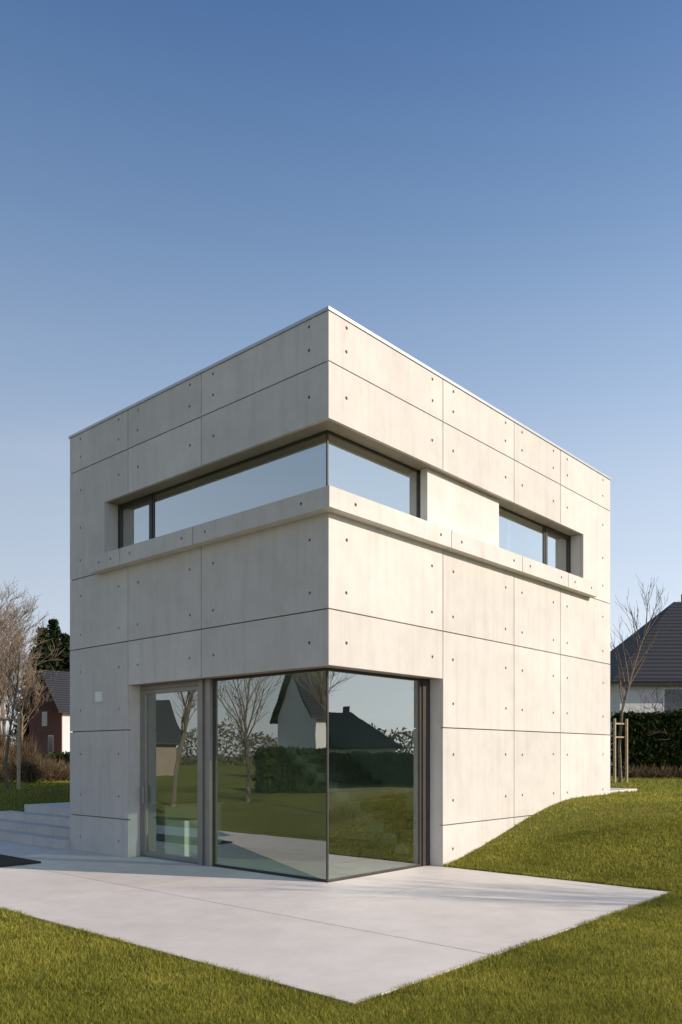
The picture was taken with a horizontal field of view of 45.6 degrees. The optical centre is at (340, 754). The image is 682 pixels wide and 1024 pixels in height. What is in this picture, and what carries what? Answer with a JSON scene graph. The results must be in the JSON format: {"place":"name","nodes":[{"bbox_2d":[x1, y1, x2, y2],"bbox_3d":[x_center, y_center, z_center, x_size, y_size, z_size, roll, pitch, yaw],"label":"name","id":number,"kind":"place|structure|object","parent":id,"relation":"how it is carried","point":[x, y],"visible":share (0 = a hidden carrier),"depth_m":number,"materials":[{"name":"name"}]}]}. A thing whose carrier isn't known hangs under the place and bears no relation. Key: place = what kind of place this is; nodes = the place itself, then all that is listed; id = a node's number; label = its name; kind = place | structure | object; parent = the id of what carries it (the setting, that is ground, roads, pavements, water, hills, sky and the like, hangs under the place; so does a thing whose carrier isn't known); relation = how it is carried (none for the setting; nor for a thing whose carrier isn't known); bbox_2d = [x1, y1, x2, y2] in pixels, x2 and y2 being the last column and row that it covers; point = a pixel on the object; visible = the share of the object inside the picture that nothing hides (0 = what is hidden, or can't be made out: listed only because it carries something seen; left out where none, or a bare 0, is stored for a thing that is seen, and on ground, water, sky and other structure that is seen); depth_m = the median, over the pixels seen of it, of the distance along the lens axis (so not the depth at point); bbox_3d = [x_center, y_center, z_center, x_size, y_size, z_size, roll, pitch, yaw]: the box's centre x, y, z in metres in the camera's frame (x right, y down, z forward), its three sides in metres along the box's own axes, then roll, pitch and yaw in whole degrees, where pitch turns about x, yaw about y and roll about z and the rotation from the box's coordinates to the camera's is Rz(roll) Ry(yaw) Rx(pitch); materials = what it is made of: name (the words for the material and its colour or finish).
{"place":"outdoors","nodes":[
{"label":"outdoors","id":0,"kind":"place"},
{"bbox_2d":[144,832,420,882],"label":"floor","id":1,"kind":"structure","parent":0,"point":[297,854],"depth_m":13.67,"materials":[{"name":"grey concrete"}]},
{"bbox_2d":[148,801,223,856],"bbox_3d":[-2.661,1.292,14.672,1.790,0.804,1.790,0,0,42],"label":"kitchen cabinet","id":2,"kind":"object","parent":1,"relation":"on","point":[172,827],"visible":0.57,"depth_m":14.56,"materials":[{"name":"white paint"}]},
{"bbox_2d":[148,689,416,841],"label":"interior walls","id":3,"kind":"structure","parent":1,"relation":"on","point":[265,783],"depth_m":16.64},
{"bbox_2d":[276,737,416,854],"bbox_3d":[0.345,0.674,15.312,3.260,2.040,1.250,0,0,42],"label":"interior stair","id":4,"kind":"object","parent":1,"relation":"on","point":[380,810],"visible":0.85,"depth_m":15.14,"materials":[{"name":"green glass"}]},
{"bbox_2d":[0,840,672,1004],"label":"patio","id":5,"kind":"structure","parent":0,"point":[350,941],"depth_m":8.86,"materials":[{"name":"concrete"}]},
{"bbox_2d":[0,773,681,1023],"bbox_3d":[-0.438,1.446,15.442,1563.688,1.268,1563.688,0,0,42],"label":"lawn","id":6,"kind":"structure","parent":0,"point":[56,794],"depth_m":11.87,"materials":[{"name":"green plant"}]},
{"bbox_2d":[0,747,30,781],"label":"shrub","id":7,"kind":"object","parent":6,"relation":"on","point":[2,777],"visible":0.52,"depth_m":24.81,"materials":[{"name":"brown plant"}]},
{"bbox_2d":[0,583,30,699],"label":"bare tree","id":8,"kind":"object","parent":6,"relation":"on","point":[6,601],"visible":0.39,"depth_m":45.94,"materials":[{"name":"brown plant"}]},
{"bbox_2d":[5,650,33,748],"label":"pine tree","id":9,"kind":"object","parent":6,"relation":"on","point":[15,732],"visible":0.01,"depth_m":78.91,"materials":[{"name":"green plant"}]},
{"bbox_2d":[0,854,40,867],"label":"planting bed","id":10,"kind":"object","parent":6,"relation":"on","point":[7,861],"visible":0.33,"depth_m":12.79,"materials":[{"name":"soil"}]},
{"bbox_2d":[0,713,45,762],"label":"shrub","id":11,"kind":"object","parent":6,"relation":"on","point":[2,741],"visible":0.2,"depth_m":29.92,"materials":[{"name":"brown plant"}]},
{"bbox_2d":[0,593,50,742],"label":"bare tree","id":12,"kind":"object","parent":6,"relation":"on","point":[21,645],"visible":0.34,"depth_m":57.50,"materials":[{"name":"brown plant"}]},
{"bbox_2d":[0,732,53,766],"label":"shrub","id":13,"kind":"object","parent":6,"relation":"on","point":[25,749],"visible":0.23,"depth_m":26.91,"materials":[{"name":"brown plant"}]},
{"bbox_2d":[0,629,54,790],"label":"young tree","id":14,"kind":"object","parent":6,"relation":"on","point":[11,720],"visible":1,"depth_m":20.11,"materials":[{"name":"brown plant"}]},
{"bbox_2d":[2,753,55,782],"bbox_3d":[-9.280,0.356,24.053,1.775,0.948,1.747,0,0,-37],"label":"shrub","id":15,"kind":"object","parent":6,"relation":"on","point":[31,772],"visible":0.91,"depth_m":23.84,"materials":[{"name":"plant"}]},
{"bbox_2d":[0,644,58,738],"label":"bare tree","id":16,"kind":"object","parent":6,"relation":"on","point":[34,707],"visible":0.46,"depth_m":62.34,"materials":[{"name":"brown plant"}]},
{"bbox_2d":[0,578,64,752],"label":"bare tree","id":17,"kind":"object","parent":6,"relation":"on","point":[4,676],"visible":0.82,"depth_m":38.92,"materials":[{"name":"brown plant"}]},
{"bbox_2d":[0,802,72,848],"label":"garden steps","id":18,"kind":"structure","parent":6,"relation":"on","point":[46,824],"depth_m":16.24,"materials":[{"name":"concrete"}]},
{"bbox_2d":[16,626,59,748],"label":"pine tree","id":19,"kind":"object","parent":6,"relation":"on","point":[45,651],"visible":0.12,"depth_m":75.53,"materials":[{"name":"green plant"}]},
{"bbox_2d":[24,751,69,764],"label":"hedge","id":20,"kind":"object","parent":6,"relation":"on","point":[65,756],"visible":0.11,"depth_m":40.44,"materials":[{"name":"green plant"}]},
{"bbox_2d":[35,753,69,765],"bbox_3d":[-11.173,0.292,30.030,2.532,1.096,2.508,0,0,34],"label":"shrub","id":21,"kind":"object","parent":6,"relation":"on","point":[49,759],"visible":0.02,"depth_m":30.05,"materials":[{"name":"brown plant"}]},
{"bbox_2d":[47,619,61,665],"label":"pine tree","id":22,"kind":"object","parent":6,"relation":"on","point":[54,632],"visible":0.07,"depth_m":83.62,"materials":[{"name":"green plant"}]},
{"bbox_2d":[41,758,68,767],"bbox_3d":[-10.066,0.418,29.114,2.571,0.875,2.828,0,0,0],"label":"shrub","id":23,"kind":"object","parent":6,"relation":"on","point":[61,763],"visible":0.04,"depth_m":28.86,"materials":[{"name":"brown plant"}]},
{"bbox_2d":[41,761,69,780],"bbox_3d":[-8.881,0.448,25.007,1.720,0.754,1.768,0,0,0],"label":"shrub","id":24,"kind":"object","parent":6,"relation":"on","point":[57,775],"visible":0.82,"depth_m":24.83,"materials":[{"name":"brown plant"}]},
{"bbox_2d":[54,762,69,780],"bbox_3d":[-8.662,0.456,26.006,2.124,0.810,2.309,0,0,0],"label":"shrub","id":25,"kind":"object","parent":6,"relation":"on","point":[67,778],"visible":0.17,"depth_m":25.76,"materials":[{"name":"brown plant"}]},
{"bbox_2d":[54,632,72,671],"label":"pine tree","id":26,"kind":"object","parent":6,"relation":"on","point":[64,658],"visible":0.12,"depth_m":79.56,"materials":[{"name":"green plant"}]},
{"bbox_2d":[62,713,70,753],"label":"walls","id":27,"kind":"structure","parent":6,"relation":"on","point":[66,731],"depth_m":62.45,"materials":[{"name":"white paint"}]},
{"bbox_2d":[30,679,55,710],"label":"gables","id":28,"kind":"object","parent":27,"relation":"on","point":[50,703],"visible":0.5,"depth_m":64.57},
{"bbox_2d":[29,708,61,754],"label":"timber cladding","id":29,"kind":"structure","parent":27,"relation":"attached to","point":[41,733],"depth_m":64.18,"materials":[{"name":"red wood"}]},
{"bbox_2d":[22,670,69,715],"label":"roof","id":30,"kind":"structure","parent":27,"relation":"on","point":[60,685],"depth_m":63.76,"materials":[{"name":"tile"}]},
{"bbox_2d":[42,712,52,752],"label":"windows","id":31,"kind":"structure","parent":27,"relation":"attached to","point":[50,738],"depth_m":63.95,"materials":[{"name":"grey glass"}]},
{"bbox_2d":[73,420,605,857],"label":"wall","id":32,"kind":"structure","parent":6,"relation":"on","point":[342,431],"depth_m":12.17,"materials":[{"name":"concrete"}]},
{"bbox_2d":[140,679,212,865],"bbox_3d":[-2.674,0.269,13.102,1.889,2.882,0.150,0,0,42],"label":"door frame","id":33,"kind":"object","parent":32,"relation":"attached to","point":[203,688],"visible":1,"depth_m":12.59,"materials":[{"name":"metal"}]},
{"bbox_2d":[70,310,328,857],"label":"wall panels","id":34,"kind":"object","parent":32,"relation":"attached to","point":[262,393],"visible":1,"depth_m":12.53,"materials":[{"name":"concrete"}]},
{"bbox_2d":[95,691,101,701],"bbox_3d":[-4.210,-1.010,14.087,0.160,0.180,0.052,0,0,42],"label":"wall lamp","id":35,"kind":"object","parent":34,"relation":"attached to","point":[98,696],"visible":1,"depth_m":14.04,"materials":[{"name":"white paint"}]},
{"bbox_2d":[90,485,328,573],"bbox_3d":[-2.075,-3.285,12.345,5.635,0.270,0.520,0,0,42],"label":"sill band","id":36,"kind":"object","parent":32,"relation":"attached to","point":[284,511],"visible":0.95,"depth_m":11.74,"materials":[{"name":"concrete"}]},
{"bbox_2d":[177,671,416,698],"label":"ceiling slabs","id":37,"kind":"structure","parent":32,"relation":"attached to","point":[294,685],"depth_m":14.46,"materials":[{"name":"paint"}]},
{"bbox_2d":[68,306,610,479],"bbox_3d":[0.352,-5.784,15.883,6.446,0.042,8.746,0,0,42],"label":"parapet cap","id":38,"kind":"object","parent":32,"relation":"on","point":[311,316],"visible":0.18,"depth_m":12.31,"materials":[{"name":"metal"}]},
{"bbox_2d":[118,430,569,881],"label":"window frames","id":39,"kind":"structure","parent":32,"relation":"attached to","point":[423,772],"depth_m":12.46,"materials":[{"name":"metal"}]},
{"bbox_2d":[122,434,566,571],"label":"glazing","id":40,"kind":"structure","parent":39,"relation":"attached to","point":[294,470],"depth_m":12.14,"materials":[{"name":"clear glass"}]},
{"bbox_2d":[107,503,580,865],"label":"opening reveals","id":41,"kind":"object","parent":32,"relation":"attached to","point":[435,684],"visible":0.82,"depth_m":13.60,"materials":[{"name":"concrete"}]},
{"bbox_2d":[420,468,498,546],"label":"recess wall panel","id":42,"kind":"structure","parent":32,"relation":"attached to","point":[451,504],"depth_m":12.98,"materials":[{"name":"concrete"}]},
{"bbox_2d":[329,485,597,597],"bbox_3d":[2.291,-3.285,13.393,0.520,0.270,7.900,0,0,42],"label":"sill band","id":43,"kind":"object","parent":32,"relation":"attached to","point":[374,514],"visible":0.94,"depth_m":12.28,"materials":[{"name":"concrete"}]},
{"bbox_2d":[328,311,609,865],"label":"wall panels","id":44,"kind":"object","parent":32,"relation":"attached to","point":[398,402],"visible":0.93,"depth_m":13.18,"materials":[{"name":"concrete"}]},
{"bbox_2d":[138,327,452,800],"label":"tie hole plugs","id":45,"kind":"object","parent":44,"relation":"attached to","point":[301,504],"visible":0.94,"depth_m":10.78,"materials":[{"name":"concrete"}]},
{"bbox_2d":[610,788,636,791],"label":"terrace","id":46,"kind":"structure","parent":6,"relation":"on","point":[620,789],"depth_m":18.35,"materials":[{"name":"concrete"}]},
{"bbox_2d":[616,763,651,777],"bbox_3d":[10.362,0.510,28.767,1.429,0.660,1.392,0,0,0],"label":"shrub","id":47,"kind":"object","parent":6,"relation":"on","point":[631,771],"visible":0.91,"depth_m":28.60,"materials":[{"name":"brown plant"}]},
{"bbox_2d":[610,575,678,782],"bbox_3d":[9.072,-2.338,24.658,2.192,6.525,2.119,0,0,0],"label":"young tree","id":48,"kind":"object","parent":6,"relation":"on","point":[623,702],"visible":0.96,"depth_m":24.31,"materials":[{"name":"brown plant"}]},
{"bbox_2d":[610,709,681,777],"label":"hedge","id":49,"kind":"object","parent":6,"relation":"on","point":[649,749],"visible":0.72,"depth_m":29.90,"materials":[{"name":"green plant"}]},
{"bbox_2d":[610,681,681,772],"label":"walls","id":50,"kind":"structure","parent":6,"relation":"on","point":[635,699],"depth_m":35.50,"materials":[{"name":"white paint"}]},
{"bbox_2d":[609,602,681,684],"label":"roof","id":51,"kind":"structure","parent":50,"relation":"on","point":[662,659],"depth_m":36.75,"materials":[{"name":"tile"}]},
{"bbox_2d":[663,688,680,712],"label":"window surrounds","id":52,"kind":"object","parent":50,"relation":"attached to","point":[664,696],"visible":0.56,"depth_m":35.49,"materials":[{"name":"white paint"}]},
{"bbox_2d":[665,689,681,711],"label":"windows","id":53,"kind":"structure","parent":50,"relation":"attached to","point":[669,701],"depth_m":35.48,"materials":[{"name":"grey glass"}]},
{"bbox_2d":[634,765,668,777],"bbox_3d":[10.884,0.532,28.576,1.452,0.583,1.335,0,0,-16],"label":"shrub","id":54,"kind":"object","parent":6,"relation":"on","point":[649,774],"visible":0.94,"depth_m":28.64,"materials":[{"name":"brown plant"}]},
{"bbox_2d":[625,670,681,739],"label":"young tree","id":55,"kind":"object","parent":6,"relation":"on","point":[659,702],"visible":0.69,"depth_m":30.55,"materials":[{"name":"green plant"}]},
{"bbox_2d":[648,765,681,778],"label":"shrub","id":56,"kind":"object","parent":6,"relation":"on","point":[667,774],"visible":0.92,"depth_m":28.60,"materials":[{"name":"brown plant"}]},
{"bbox_2d":[668,764,681,777],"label":"shrub","id":57,"kind":"object","parent":6,"relation":"on","point":[676,772],"visible":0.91,"depth_m":28.71,"materials":[{"name":"brown plant"}]},
{"bbox_2d":[0,0,681,743],"label":"sky","id":58,"kind":"structure","parent":0,"point":[491,190],"materials":[{"name":"blue"}]}
]}

